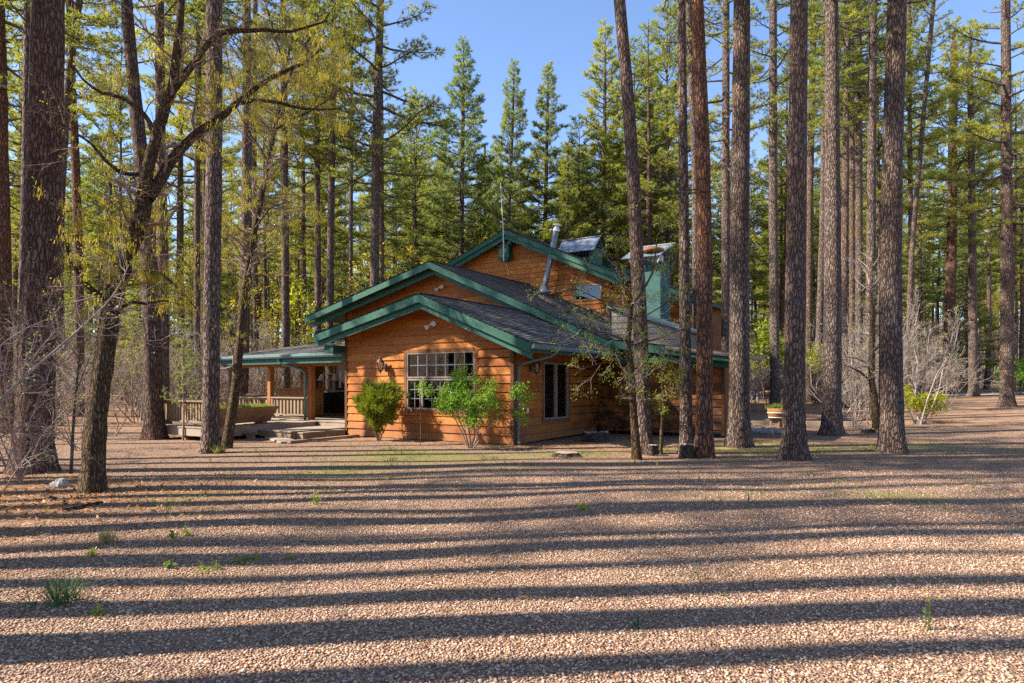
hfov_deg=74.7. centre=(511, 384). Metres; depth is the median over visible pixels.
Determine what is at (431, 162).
pine tree
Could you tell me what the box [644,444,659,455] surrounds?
tree stump
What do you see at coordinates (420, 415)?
shepherd hook
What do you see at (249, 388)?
bare shrub
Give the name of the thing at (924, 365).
bare shrub
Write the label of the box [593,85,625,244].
pine tree
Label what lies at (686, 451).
tree stump
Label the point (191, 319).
young pine
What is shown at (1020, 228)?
pine tree
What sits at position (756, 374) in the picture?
bare shrub
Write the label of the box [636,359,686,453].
oak tree
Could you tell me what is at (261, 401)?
deck railing
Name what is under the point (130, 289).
pine tree
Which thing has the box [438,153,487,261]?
pine tree
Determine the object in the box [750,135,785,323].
pine tree
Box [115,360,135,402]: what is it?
bare shrub
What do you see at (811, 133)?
pine tree
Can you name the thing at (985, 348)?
bare shrub
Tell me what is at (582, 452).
ground grass
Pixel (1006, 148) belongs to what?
pine tree
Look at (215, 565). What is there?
weed
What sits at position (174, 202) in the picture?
pine tree
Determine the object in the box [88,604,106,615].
weed
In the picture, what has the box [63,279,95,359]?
young pine
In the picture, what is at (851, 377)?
bare shrub
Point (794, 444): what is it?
pine tree
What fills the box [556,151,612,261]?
pine tree
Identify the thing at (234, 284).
pine tree
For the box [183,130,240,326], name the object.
pine tree
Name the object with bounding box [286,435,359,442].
loose plank
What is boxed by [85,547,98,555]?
weed
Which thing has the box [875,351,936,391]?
bare shrub
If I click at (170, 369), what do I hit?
bare shrub
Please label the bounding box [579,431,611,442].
tree stump
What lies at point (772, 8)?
pine tree
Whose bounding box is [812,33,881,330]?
pine tree
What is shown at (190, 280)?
pine tree
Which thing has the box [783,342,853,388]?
yellow shrub
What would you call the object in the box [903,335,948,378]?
bare shrub
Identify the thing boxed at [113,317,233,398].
bare shrub
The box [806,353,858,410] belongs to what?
bare shrub
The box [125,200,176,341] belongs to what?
pine tree
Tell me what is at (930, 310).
forest
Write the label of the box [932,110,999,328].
pine tree
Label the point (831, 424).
pine tree
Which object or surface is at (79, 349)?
bare shrub
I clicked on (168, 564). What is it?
weed
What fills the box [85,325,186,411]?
bare shrub
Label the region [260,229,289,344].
pine tree
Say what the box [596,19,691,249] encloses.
pine tree
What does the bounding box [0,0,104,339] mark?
pine tree
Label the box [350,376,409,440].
cypress shrub
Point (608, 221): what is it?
pine tree
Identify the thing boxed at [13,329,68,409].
bare shrub
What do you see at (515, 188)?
pine tree
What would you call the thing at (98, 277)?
pine tree
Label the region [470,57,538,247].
pine tree
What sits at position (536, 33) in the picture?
sky
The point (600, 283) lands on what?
window
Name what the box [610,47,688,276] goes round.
pine tree
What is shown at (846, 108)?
pine tree
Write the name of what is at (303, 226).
pine tree
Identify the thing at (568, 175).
pine tree
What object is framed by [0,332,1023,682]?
ground
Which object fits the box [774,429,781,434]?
rock
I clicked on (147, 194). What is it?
oak tree
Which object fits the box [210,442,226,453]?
grass clump
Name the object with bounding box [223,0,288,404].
pine tree
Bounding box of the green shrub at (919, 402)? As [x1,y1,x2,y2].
[903,380,950,419]
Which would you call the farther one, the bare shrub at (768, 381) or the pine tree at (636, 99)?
the pine tree at (636, 99)
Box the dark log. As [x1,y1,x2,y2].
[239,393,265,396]
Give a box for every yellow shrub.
[220,252,326,378]
[270,273,336,391]
[339,221,494,296]
[750,316,813,404]
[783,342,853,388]
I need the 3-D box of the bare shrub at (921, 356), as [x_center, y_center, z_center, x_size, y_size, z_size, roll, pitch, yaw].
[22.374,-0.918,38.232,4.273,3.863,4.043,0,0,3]
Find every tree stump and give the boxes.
[551,451,581,457]
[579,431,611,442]
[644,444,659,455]
[678,443,695,458]
[860,428,876,433]
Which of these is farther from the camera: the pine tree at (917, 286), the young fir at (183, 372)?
the pine tree at (917, 286)
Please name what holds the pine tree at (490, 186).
on the ground at (974, 414)
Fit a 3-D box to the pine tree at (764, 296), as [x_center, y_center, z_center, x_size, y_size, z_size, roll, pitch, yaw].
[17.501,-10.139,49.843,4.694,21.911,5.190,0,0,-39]
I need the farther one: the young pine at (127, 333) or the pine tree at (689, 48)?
the young pine at (127, 333)
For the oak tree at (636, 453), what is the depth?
14.31 m
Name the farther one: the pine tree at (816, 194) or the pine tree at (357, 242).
the pine tree at (357, 242)
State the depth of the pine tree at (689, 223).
73.79 m
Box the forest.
[12,157,1019,384]
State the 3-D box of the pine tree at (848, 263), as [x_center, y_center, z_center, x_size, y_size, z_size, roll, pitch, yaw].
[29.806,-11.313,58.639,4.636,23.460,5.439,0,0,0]
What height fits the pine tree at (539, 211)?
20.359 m
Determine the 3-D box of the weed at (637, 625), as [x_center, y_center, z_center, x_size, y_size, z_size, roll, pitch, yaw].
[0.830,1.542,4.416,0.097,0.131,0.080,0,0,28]
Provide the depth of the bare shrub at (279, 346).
32.73 m
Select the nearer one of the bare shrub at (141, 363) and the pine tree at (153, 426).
the pine tree at (153, 426)
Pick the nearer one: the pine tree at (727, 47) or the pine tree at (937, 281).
the pine tree at (727, 47)
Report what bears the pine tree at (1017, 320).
on the ground at (974, 414)
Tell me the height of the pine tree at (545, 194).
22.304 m
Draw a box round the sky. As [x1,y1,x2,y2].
[5,0,1023,337]
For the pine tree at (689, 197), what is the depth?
77.44 m
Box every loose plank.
[264,437,298,442]
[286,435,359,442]
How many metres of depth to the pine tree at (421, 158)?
47.80 m
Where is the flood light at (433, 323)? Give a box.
[424,321,435,328]
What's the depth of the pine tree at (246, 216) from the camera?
26.84 m
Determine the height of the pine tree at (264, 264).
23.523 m
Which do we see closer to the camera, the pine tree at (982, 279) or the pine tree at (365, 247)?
the pine tree at (982, 279)
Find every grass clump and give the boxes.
[4,565,101,608]
[95,526,117,543]
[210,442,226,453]
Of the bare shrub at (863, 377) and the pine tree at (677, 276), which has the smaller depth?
the bare shrub at (863, 377)
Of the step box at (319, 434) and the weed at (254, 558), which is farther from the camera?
the step box at (319, 434)
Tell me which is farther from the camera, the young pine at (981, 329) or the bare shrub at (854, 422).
the young pine at (981, 329)
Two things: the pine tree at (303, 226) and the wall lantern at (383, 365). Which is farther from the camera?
the pine tree at (303, 226)
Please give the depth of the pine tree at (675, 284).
62.40 m
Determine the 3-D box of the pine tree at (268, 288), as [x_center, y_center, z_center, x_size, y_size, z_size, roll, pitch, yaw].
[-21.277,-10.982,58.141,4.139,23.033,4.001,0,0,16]
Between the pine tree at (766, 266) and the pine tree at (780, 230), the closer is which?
the pine tree at (780, 230)
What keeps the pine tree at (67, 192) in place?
on the ground at (974, 414)
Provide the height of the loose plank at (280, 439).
0.050 m
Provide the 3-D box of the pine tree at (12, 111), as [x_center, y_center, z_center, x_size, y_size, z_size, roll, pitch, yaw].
[-28.466,-10.378,39.428,5.638,22.634,5.428,0,0,-33]
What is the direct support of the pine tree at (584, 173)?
on the ground at (974, 414)
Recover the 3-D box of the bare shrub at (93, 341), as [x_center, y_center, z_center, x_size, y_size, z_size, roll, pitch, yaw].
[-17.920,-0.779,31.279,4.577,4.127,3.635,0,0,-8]
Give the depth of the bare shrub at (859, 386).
34.48 m
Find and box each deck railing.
[164,398,265,405]
[164,400,201,424]
[238,396,266,404]
[270,397,307,417]
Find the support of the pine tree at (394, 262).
on the ground at (974, 414)
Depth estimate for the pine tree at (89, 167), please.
54.61 m
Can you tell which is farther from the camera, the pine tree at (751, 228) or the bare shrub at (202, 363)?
the pine tree at (751, 228)
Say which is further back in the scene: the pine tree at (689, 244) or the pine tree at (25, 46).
the pine tree at (689, 244)
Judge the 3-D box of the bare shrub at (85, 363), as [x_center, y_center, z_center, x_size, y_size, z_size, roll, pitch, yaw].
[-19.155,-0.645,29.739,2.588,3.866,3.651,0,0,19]
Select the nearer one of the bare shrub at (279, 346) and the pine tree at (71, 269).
the bare shrub at (279, 346)
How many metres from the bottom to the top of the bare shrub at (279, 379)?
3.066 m
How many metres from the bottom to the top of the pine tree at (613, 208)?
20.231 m
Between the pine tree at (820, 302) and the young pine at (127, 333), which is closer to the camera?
the pine tree at (820, 302)
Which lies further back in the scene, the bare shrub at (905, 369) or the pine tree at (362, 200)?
the pine tree at (362, 200)
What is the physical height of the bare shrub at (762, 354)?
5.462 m
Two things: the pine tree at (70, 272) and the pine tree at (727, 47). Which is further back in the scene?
the pine tree at (70, 272)
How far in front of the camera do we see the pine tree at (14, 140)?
35.82 m
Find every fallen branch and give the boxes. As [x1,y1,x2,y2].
[40,493,65,501]
[62,501,102,511]
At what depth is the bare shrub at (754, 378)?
40.68 m
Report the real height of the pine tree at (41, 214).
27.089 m
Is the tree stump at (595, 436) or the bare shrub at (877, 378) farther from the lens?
the bare shrub at (877, 378)
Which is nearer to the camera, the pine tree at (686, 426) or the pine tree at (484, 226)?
the pine tree at (686, 426)
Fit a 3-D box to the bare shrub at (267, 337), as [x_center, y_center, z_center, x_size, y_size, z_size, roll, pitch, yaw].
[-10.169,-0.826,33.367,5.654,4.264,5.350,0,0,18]
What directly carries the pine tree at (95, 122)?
on the ground at (974, 414)
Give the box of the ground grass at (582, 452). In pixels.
[10,429,1023,600]
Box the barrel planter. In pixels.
[764,403,782,427]
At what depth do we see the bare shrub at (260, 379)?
31.21 m
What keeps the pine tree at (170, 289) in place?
on the ground at (974, 414)
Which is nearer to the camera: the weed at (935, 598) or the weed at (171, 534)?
the weed at (935, 598)
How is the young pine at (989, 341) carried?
on the ground at (974, 414)
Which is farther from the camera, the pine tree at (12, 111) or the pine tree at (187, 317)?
the pine tree at (187, 317)
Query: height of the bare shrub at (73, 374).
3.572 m
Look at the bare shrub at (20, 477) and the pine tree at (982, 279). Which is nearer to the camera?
the bare shrub at (20, 477)
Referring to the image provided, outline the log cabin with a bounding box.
[220,183,763,445]
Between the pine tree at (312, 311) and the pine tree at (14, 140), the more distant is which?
the pine tree at (312, 311)
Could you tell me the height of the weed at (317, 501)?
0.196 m
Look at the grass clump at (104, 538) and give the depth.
6.70 m
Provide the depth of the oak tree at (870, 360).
23.44 m
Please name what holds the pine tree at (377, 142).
on the ground at (974, 414)
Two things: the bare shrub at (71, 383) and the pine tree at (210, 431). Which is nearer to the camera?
the pine tree at (210, 431)
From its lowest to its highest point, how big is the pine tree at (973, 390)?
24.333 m
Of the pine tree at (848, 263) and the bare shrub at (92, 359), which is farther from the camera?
the pine tree at (848, 263)
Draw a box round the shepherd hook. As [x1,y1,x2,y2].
[409,390,420,445]
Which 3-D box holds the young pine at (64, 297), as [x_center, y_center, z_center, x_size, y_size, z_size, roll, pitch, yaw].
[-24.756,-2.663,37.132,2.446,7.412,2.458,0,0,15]
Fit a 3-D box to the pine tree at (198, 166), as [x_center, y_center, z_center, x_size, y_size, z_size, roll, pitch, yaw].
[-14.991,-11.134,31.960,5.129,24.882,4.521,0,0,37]
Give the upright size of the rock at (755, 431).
0.255 m
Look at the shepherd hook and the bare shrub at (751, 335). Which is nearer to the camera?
the shepherd hook
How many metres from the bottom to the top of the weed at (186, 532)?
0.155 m
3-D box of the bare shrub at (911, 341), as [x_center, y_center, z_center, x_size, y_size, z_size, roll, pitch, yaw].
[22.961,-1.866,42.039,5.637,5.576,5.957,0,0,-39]
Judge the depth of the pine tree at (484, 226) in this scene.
49.78 m
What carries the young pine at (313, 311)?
on the ground at (974, 414)
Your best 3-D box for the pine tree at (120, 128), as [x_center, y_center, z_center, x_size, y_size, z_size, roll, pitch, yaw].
[-22.930,-10.500,38.986,4.147,23.078,4.009,0,0,16]
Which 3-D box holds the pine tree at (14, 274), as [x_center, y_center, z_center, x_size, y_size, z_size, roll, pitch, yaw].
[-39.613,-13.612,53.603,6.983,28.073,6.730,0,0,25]
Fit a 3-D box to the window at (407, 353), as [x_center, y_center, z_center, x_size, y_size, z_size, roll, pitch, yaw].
[-2.023,-0.115,19.230,2.700,1.850,0.192,0,0,33]
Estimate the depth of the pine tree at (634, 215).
15.55 m
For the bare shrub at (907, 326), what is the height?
5.560 m
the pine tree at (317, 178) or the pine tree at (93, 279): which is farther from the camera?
the pine tree at (93, 279)
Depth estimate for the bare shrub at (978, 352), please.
53.13 m
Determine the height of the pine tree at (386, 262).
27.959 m
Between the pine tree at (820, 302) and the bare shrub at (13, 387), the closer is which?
the bare shrub at (13, 387)
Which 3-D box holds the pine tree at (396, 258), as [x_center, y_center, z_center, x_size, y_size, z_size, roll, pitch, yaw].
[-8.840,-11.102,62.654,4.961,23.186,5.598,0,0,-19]
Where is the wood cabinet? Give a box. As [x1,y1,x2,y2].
[277,388,324,415]
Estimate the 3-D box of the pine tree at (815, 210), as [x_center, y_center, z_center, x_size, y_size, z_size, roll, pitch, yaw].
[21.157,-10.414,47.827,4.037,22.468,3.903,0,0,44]
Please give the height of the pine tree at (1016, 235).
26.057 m
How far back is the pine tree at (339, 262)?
83.12 m
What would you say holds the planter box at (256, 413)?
on the wood deck
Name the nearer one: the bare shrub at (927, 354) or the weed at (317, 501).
the weed at (317, 501)
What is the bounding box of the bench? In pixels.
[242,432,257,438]
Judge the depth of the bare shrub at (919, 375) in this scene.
36.45 m
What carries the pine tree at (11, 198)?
on the ground at (974, 414)
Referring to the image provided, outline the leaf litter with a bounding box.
[0,469,422,547]
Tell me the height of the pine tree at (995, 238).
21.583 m
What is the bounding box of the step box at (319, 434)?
[291,429,345,439]
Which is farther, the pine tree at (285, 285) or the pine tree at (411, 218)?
the pine tree at (411, 218)
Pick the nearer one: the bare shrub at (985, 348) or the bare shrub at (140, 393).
the bare shrub at (140, 393)
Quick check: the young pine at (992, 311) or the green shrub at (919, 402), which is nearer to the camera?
the green shrub at (919, 402)
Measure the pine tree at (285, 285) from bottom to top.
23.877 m
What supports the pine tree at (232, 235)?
on the ground at (974, 414)
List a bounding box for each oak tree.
[11,0,358,494]
[197,0,387,448]
[525,199,696,459]
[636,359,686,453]
[806,242,919,428]
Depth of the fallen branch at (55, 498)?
9.42 m
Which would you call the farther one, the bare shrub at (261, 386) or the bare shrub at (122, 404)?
the bare shrub at (261, 386)
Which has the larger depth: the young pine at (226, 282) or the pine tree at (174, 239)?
the pine tree at (174, 239)
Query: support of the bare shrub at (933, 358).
on the ground at (974, 414)
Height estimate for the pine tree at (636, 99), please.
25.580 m
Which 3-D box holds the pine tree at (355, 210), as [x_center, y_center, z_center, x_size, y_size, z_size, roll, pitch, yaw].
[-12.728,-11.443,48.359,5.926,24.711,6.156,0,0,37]
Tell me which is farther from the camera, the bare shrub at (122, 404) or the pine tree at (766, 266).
the pine tree at (766, 266)
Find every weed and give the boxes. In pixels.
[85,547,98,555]
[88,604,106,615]
[163,560,177,567]
[167,530,178,538]
[181,525,192,535]
[192,562,227,574]
[229,555,248,562]
[246,552,259,561]
[282,553,296,559]
[311,492,320,504]
[577,503,589,509]
[631,611,645,628]
[920,597,938,629]
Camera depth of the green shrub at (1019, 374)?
43.85 m
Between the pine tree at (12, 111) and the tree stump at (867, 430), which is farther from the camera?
the pine tree at (12, 111)
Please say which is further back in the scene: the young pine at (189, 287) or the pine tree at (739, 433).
the young pine at (189, 287)
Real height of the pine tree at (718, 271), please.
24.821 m
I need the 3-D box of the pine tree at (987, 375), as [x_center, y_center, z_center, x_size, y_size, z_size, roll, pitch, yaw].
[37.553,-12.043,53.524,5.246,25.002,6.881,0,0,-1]
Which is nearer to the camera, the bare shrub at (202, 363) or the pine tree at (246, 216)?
the pine tree at (246, 216)
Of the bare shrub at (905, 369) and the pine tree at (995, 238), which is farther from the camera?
the pine tree at (995, 238)
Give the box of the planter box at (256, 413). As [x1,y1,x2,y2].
[220,403,278,426]
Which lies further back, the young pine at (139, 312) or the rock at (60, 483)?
the young pine at (139, 312)
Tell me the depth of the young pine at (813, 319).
64.85 m
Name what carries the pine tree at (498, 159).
on the ground at (974, 414)
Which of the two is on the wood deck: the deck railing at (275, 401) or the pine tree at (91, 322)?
the deck railing at (275, 401)
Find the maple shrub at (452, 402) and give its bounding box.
[411,362,537,447]
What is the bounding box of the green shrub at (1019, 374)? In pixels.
[991,356,1023,393]
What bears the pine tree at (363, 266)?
on the ground at (974, 414)
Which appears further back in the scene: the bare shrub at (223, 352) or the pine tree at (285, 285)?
the bare shrub at (223, 352)
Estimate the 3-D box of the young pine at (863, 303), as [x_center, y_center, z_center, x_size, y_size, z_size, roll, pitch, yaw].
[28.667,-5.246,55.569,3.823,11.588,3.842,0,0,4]
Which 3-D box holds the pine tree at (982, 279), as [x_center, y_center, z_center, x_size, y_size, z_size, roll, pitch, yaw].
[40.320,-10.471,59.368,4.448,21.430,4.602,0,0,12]
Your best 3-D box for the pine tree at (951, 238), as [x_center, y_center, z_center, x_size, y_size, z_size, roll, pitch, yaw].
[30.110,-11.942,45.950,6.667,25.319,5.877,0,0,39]
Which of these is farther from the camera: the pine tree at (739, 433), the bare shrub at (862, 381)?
the bare shrub at (862, 381)
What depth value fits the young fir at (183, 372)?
19.43 m
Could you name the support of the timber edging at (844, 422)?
on the ground at (974, 414)
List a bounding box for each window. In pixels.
[404,347,478,413]
[541,359,569,423]
[572,281,603,302]
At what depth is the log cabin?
21.20 m
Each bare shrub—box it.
[0,218,174,496]
[0,247,135,486]
[0,321,85,438]
[0,326,88,465]
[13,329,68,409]
[14,352,90,408]
[15,300,138,415]
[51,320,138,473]
[55,342,148,449]
[57,346,177,435]
[66,319,174,406]
[66,330,91,390]
[68,331,174,411]
[72,319,231,398]
[78,318,170,421]
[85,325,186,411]
[86,325,179,416]
[87,329,139,406]
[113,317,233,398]
[113,375,140,406]
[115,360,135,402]
[127,389,174,414]
[141,343,202,398]
[169,345,222,398]
[170,344,227,396]
[173,350,221,390]
[181,370,227,397]
[184,327,234,388]
[184,341,251,405]
[192,312,281,397]
[198,339,266,393]
[200,334,251,402]
[232,322,300,402]
[233,319,298,399]
[248,374,281,396]
[249,337,303,396]
[254,369,300,394]
[258,327,306,387]
[274,339,335,391]
[750,320,784,396]
[750,321,784,369]
[750,337,806,400]
[750,338,767,399]
[750,346,783,411]
[750,355,769,401]
[753,351,783,401]
[754,363,812,405]
[806,326,918,418]
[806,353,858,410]
[807,281,968,402]
[820,346,878,426]
[821,343,878,411]
[842,341,915,409]
[842,360,878,406]
[848,304,958,350]
[848,311,933,370]
[850,301,1005,423]
[852,313,947,401]
[856,356,912,394]
[863,337,936,387]
[863,343,932,391]
[875,330,943,394]
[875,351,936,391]
[903,322,965,355]
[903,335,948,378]
[903,344,935,393]
[904,332,954,393]
[904,333,984,410]
[916,319,942,387]
[925,331,996,383]
[927,327,1017,388]
[955,333,1017,377]
[961,327,999,387]
[979,351,1017,385]
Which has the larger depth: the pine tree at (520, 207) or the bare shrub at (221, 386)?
the pine tree at (520, 207)
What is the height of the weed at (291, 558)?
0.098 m
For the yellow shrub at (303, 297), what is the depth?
36.10 m
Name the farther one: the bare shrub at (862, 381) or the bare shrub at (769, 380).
the bare shrub at (769, 380)
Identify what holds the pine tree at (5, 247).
on the ground at (974, 414)
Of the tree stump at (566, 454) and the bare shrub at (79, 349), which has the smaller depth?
the tree stump at (566, 454)
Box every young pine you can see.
[63,271,84,391]
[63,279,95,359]
[115,251,190,386]
[116,311,134,374]
[169,204,233,396]
[187,276,200,380]
[200,247,252,397]
[258,309,272,383]
[294,269,324,344]
[755,312,767,390]
[812,303,816,343]
[848,278,865,363]
[933,253,999,392]
[941,281,964,383]
[962,275,997,372]
[982,294,999,381]
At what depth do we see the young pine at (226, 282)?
43.18 m
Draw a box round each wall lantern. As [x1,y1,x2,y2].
[376,356,385,373]
[530,356,540,374]
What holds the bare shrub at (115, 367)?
on the ground at (974, 414)
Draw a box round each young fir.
[112,311,142,417]
[161,335,201,439]
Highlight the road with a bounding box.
[750,392,1023,398]
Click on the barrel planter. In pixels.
(774, 412)
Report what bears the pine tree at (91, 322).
on the ground at (974, 414)
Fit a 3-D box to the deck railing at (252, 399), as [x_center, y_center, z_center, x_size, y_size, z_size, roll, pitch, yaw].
[-9.633,0.800,24.739,2.170,0.760,0.150,0,0,33]
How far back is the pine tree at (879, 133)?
42.36 m
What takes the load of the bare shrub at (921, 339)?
on the ground at (974, 414)
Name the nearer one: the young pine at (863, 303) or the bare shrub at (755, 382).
the bare shrub at (755, 382)
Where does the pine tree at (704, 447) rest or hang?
on the ground at (974, 414)
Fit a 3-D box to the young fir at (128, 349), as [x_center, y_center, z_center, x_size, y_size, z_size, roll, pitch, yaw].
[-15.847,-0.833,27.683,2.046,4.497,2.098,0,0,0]
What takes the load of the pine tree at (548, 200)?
on the ground at (974, 414)
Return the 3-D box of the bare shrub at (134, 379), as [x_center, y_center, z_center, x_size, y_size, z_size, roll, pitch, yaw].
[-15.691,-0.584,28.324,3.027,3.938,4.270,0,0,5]
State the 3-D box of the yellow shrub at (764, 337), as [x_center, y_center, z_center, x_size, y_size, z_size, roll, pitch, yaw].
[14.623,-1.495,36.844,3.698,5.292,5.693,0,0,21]
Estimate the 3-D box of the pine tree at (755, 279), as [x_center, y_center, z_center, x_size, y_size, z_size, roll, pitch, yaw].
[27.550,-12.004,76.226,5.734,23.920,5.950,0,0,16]
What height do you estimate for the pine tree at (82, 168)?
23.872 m
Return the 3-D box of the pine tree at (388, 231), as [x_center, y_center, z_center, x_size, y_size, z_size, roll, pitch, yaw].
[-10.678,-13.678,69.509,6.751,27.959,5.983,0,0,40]
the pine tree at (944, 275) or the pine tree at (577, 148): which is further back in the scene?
the pine tree at (944, 275)
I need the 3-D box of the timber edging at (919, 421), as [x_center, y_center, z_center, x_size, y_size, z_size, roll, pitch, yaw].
[15.156,1.381,24.980,0.467,0.180,0.180,0,0,31]
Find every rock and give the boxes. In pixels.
[50,478,70,488]
[751,429,761,433]
[759,428,774,434]
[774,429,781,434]
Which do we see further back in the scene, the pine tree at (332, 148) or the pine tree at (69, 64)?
the pine tree at (332, 148)
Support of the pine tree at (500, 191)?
on the ground at (974, 414)
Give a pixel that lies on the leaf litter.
(87, 499)
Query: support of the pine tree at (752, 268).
on the ground at (974, 414)
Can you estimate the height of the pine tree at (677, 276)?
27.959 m
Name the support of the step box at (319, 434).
on the ground at (974, 414)
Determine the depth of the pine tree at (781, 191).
51.47 m
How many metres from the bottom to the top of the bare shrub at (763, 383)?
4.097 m
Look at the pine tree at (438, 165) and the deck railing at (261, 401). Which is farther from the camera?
the pine tree at (438, 165)
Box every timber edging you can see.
[751,421,771,423]
[806,421,868,424]
[912,420,926,423]
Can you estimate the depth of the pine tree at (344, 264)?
60.07 m
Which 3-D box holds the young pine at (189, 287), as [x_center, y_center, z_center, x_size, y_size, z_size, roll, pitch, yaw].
[-17.768,-4.423,37.403,3.728,11.243,3.710,0,0,29]
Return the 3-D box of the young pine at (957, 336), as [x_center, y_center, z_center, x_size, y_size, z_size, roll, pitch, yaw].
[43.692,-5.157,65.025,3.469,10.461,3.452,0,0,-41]
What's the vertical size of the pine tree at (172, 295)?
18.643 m
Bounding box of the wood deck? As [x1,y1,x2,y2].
[166,415,344,439]
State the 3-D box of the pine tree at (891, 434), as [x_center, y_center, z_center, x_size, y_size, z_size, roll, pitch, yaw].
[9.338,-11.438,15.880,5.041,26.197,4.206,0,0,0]
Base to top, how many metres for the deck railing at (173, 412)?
0.760 m
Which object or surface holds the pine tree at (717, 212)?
on the ground at (974, 414)
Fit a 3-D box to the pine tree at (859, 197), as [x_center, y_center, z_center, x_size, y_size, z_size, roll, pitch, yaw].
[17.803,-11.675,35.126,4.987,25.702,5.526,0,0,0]
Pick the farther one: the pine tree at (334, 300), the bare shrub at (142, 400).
the pine tree at (334, 300)
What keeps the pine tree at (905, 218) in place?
on the ground at (974, 414)
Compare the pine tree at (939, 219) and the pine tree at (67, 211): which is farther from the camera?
the pine tree at (939, 219)
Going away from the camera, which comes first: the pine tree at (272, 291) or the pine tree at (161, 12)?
the pine tree at (161, 12)
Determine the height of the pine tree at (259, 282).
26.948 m
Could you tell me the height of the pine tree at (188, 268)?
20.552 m
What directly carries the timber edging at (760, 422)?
on the ground at (974, 414)
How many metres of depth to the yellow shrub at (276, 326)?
36.81 m
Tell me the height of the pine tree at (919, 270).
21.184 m
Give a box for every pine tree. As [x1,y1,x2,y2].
[0,0,100,433]
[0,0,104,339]
[2,0,71,474]
[5,0,143,416]
[5,1,69,298]
[7,18,82,316]
[7,38,71,365]
[8,85,19,237]
[9,0,121,425]
[9,156,19,307]
[10,120,95,266]
[10,146,84,242]
[64,153,104,379]
[64,157,113,347]
[64,160,121,325]
[64,182,95,356]
[64,201,85,308]
[65,55,154,391]
[66,129,128,335]
[78,6,155,400]
[83,182,134,304]
[85,0,172,439]
[95,190,142,340]
[99,0,227,423]
[109,4,237,398]
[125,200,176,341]
[127,135,186,284]
[144,0,252,398]
[154,13,262,390]
[167,180,200,360]
[168,236,176,353]
[169,242,187,348]
[170,207,200,351]
[172,10,234,287]
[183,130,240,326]
[184,208,193,323]
[184,217,200,338]
[185,0,320,392]
[198,0,272,453]
[220,182,238,345]
[221,113,292,350]
[221,173,239,340]
[222,162,250,347]
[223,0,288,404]
[228,0,329,387]
[232,79,301,348]
[250,223,279,335]
[257,143,280,346]
[260,38,355,387]
[260,200,293,347]
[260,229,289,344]
[265,0,369,343]
[274,240,293,345]
[282,0,459,285]
[286,0,386,391]
[289,60,371,392]
[289,183,326,343]
[294,133,348,311]
[296,104,357,344]
[299,254,340,343]
[312,238,344,342]
[320,1,382,295]
[325,128,370,284]
[325,168,363,341]
[334,197,348,298]
[339,194,369,294]
[340,138,414,283]
[346,185,392,290]
[353,28,417,281]
[353,178,389,293]
[369,131,406,281]
[379,148,408,279]
[384,89,452,272]
[384,122,430,275]
[385,86,441,266]
[389,143,437,272]
[391,161,443,271]
[403,145,451,262]
[405,34,502,263]
[417,147,464,263]
[433,129,458,256]
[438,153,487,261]
[451,164,472,257]
[464,143,500,250]
[464,149,506,242]
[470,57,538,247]
[481,142,521,240]
[492,164,506,219]
[505,167,540,236]
[513,180,532,231]
[516,60,576,243]
[523,155,549,239]
[539,167,554,229]
[541,140,590,258]
[545,114,614,260]
[548,141,599,233]
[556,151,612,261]
[558,17,645,269]
[591,35,676,263]
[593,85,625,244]
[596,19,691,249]
[597,139,621,246]
[601,0,681,454]
[605,155,644,268]
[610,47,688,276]
[626,0,746,458]
[632,0,721,285]
[637,117,677,278]
[640,115,678,278]
[641,46,730,292]
[653,182,691,289]
[654,0,732,335]
[659,0,733,453]
[661,0,788,350]
[665,136,717,286]
[672,157,691,287]
[689,195,691,290]
[690,153,721,287]
[710,132,757,299]
[711,0,770,448]
[711,158,752,302]
[712,152,765,280]
[714,112,768,366]
[750,0,822,407]
[750,46,820,395]
[750,102,818,331]
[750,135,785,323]
[750,172,768,338]
[750,176,767,339]
[750,182,814,281]
[756,128,785,333]
[767,0,843,401]
[776,0,814,460]
[782,0,881,435]
[783,86,820,394]
[807,0,853,404]
[807,0,907,407]
[808,0,936,420]
[809,0,886,406]
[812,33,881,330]
[813,4,882,402]
[813,100,867,254]
[813,156,819,381]
[817,150,877,321]
[821,0,955,453]
[840,0,929,397]
[848,121,882,341]
[863,121,906,312]
[864,0,962,394]
[876,144,933,342]
[881,0,961,403]
[902,101,960,385]
[902,113,945,391]
[902,195,935,344]
[903,27,998,393]
[906,180,963,384]
[923,0,1023,406]
[924,17,1023,396]
[925,204,945,377]
[926,134,981,382]
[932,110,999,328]
[938,190,997,320]
[943,77,1023,388]
[943,148,996,386]
[976,80,1023,388]
[978,101,1023,390]
[985,157,1023,385]
[993,153,1023,304]
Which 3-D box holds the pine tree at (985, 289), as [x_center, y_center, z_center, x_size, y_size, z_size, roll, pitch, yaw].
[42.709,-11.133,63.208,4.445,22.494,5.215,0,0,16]
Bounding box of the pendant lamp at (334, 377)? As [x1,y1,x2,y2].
[317,366,339,379]
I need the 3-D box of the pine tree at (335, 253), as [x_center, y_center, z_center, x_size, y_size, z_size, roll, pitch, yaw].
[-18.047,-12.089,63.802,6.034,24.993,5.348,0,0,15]
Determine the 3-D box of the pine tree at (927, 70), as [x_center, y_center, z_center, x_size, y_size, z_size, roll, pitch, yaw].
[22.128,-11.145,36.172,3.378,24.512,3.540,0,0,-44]
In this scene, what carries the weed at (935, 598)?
on the ground at (974, 414)
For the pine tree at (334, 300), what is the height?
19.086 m

